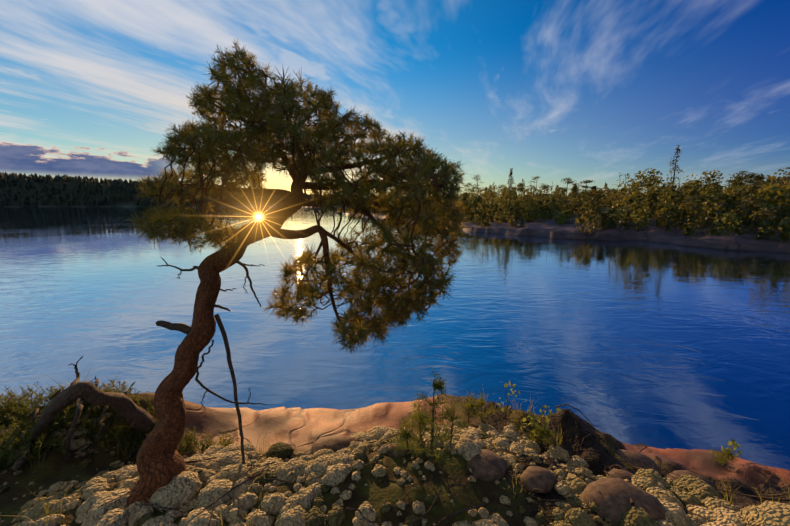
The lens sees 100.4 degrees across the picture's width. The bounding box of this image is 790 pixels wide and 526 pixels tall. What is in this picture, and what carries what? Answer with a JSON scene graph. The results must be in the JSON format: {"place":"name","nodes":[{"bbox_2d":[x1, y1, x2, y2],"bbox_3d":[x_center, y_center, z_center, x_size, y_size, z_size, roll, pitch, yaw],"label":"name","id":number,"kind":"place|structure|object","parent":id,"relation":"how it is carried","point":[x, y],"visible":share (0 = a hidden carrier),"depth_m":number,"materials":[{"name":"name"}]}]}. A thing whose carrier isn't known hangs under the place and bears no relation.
{"place":"outdoors","nodes":[
{"label":"outdoors","id":0,"kind":"place"},
{"bbox_2d":[0,207,789,470],"bbox_3d":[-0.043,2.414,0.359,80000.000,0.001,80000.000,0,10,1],"label":"lake water","id":1,"kind":"structure","parent":0,"point":[660,345],"depth_m":6.54,"materials":[{"name":"blue liquid"}]},
{"bbox_2d":[0,180,789,525],"bbox_3d":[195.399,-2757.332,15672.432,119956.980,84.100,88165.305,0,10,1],"label":"terrain","id":2,"kind":"structure","parent":0,"point":[294,428],"depth_m":2.58,"materials":[{"name":"brown stone"}]},
{"bbox_2d":[0,378,239,474],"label":"heather mat","id":3,"kind":"object","parent":2,"relation":"on","point":[21,408],"visible":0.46,"depth_m":2.33,"materials":[{"name":"green plant"}]},
{"bbox_2d":[11,257,266,470],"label":"dead branches","id":4,"kind":"object","parent":2,"relation":"on","point":[127,410],"visible":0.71,"depth_m":2.11,"materials":[{"name":"brown wood"}]},
{"bbox_2d":[0,171,369,205],"bbox_3d":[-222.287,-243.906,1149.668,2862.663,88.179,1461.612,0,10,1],"label":"forest trees","id":5,"kind":"object","parent":2,"relation":"on","point":[44,195],"visible":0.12,"depth_m":729.08,"materials":[{"name":"green plant"}]},
{"bbox_2d":[127,49,462,505],"bbox_3d":[-0.913,-0.398,2.542,3.181,3.120,2.879,0,10,1],"label":"pine trunk and limbs","id":6,"kind":"object","parent":2,"relation":"on","point":[160,462],"visible":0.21,"depth_m":2.01,"materials":[{"name":"brown plant"}]},
{"bbox_2d":[123,38,472,354],"bbox_3d":[-0.919,-0.658,2.506,3.271,2.717,2.961,0,10,1],"label":"tree foliage","id":7,"kind":"object","parent":6,"relation":"attached to","point":[429,160],"visible":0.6,"depth_m":2.03,"materials":[{"name":"green plant"}]},
{"bbox_2d":[0,409,716,525],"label":"shore stones","id":8,"kind":"object","parent":2,"relation":"on","point":[614,494],"visible":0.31,"depth_m":1.78,"materials":[{"name":"stone"}]},
{"bbox_2d":[0,399,789,525],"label":"lichen cushions","id":9,"kind":"object","parent":2,"relation":"on","point":[320,471],"visible":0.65,"depth_m":1.70,"materials":[{"name":"beige plant"}]},
{"bbox_2d":[0,359,789,525],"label":"grass tufts","id":10,"kind":"object","parent":2,"relation":"on","point":[123,454],"visible":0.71,"depth_m":1.99,"materials":[{"name":"green plant"}]},
{"bbox_2d":[4,381,789,525],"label":"seedling stems and twigs","id":11,"kind":"object","parent":2,"relation":"on","point":[244,519],"visible":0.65,"depth_m":1.78,"materials":[{"name":"brown plant"}]},
{"bbox_2d":[386,369,739,469],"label":"small plants","id":12,"kind":"object","parent":2,"relation":"on","point":[438,386],"visible":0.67,"depth_m":1.94,"materials":[{"name":"green plant"}]},
{"bbox_2d":[348,167,789,241],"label":"shrubs","id":13,"kind":"object","parent":2,"relation":"on","point":[738,200],"visible":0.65,"depth_m":28.57,"materials":[{"name":"green plant"}]},
{"bbox_2d":[497,381,741,458],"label":"small plants","id":14,"kind":"object","parent":2,"relation":"on","point":[734,443],"visible":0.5,"depth_m":2.63,"materials":[{"name":"green plant"}]},
{"bbox_2d":[456,151,785,233],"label":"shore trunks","id":15,"kind":"object","parent":2,"relation":"on","point":[634,191],"visible":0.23,"depth_m":39.35,"materials":[{"name":"brown plant"}]},
{"bbox_2d":[349,145,789,239],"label":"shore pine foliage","id":16,"kind":"object","parent":15,"relation":"attached to","point":[758,178],"visible":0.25,"depth_m":35.73,"materials":[{"name":"green plant"}]},
{"bbox_2d":[0,0,789,196],"label":"sky","id":17,"kind":"structure","parent":0,"point":[601,91],"materials":[{"name":"blue"}]}
]}

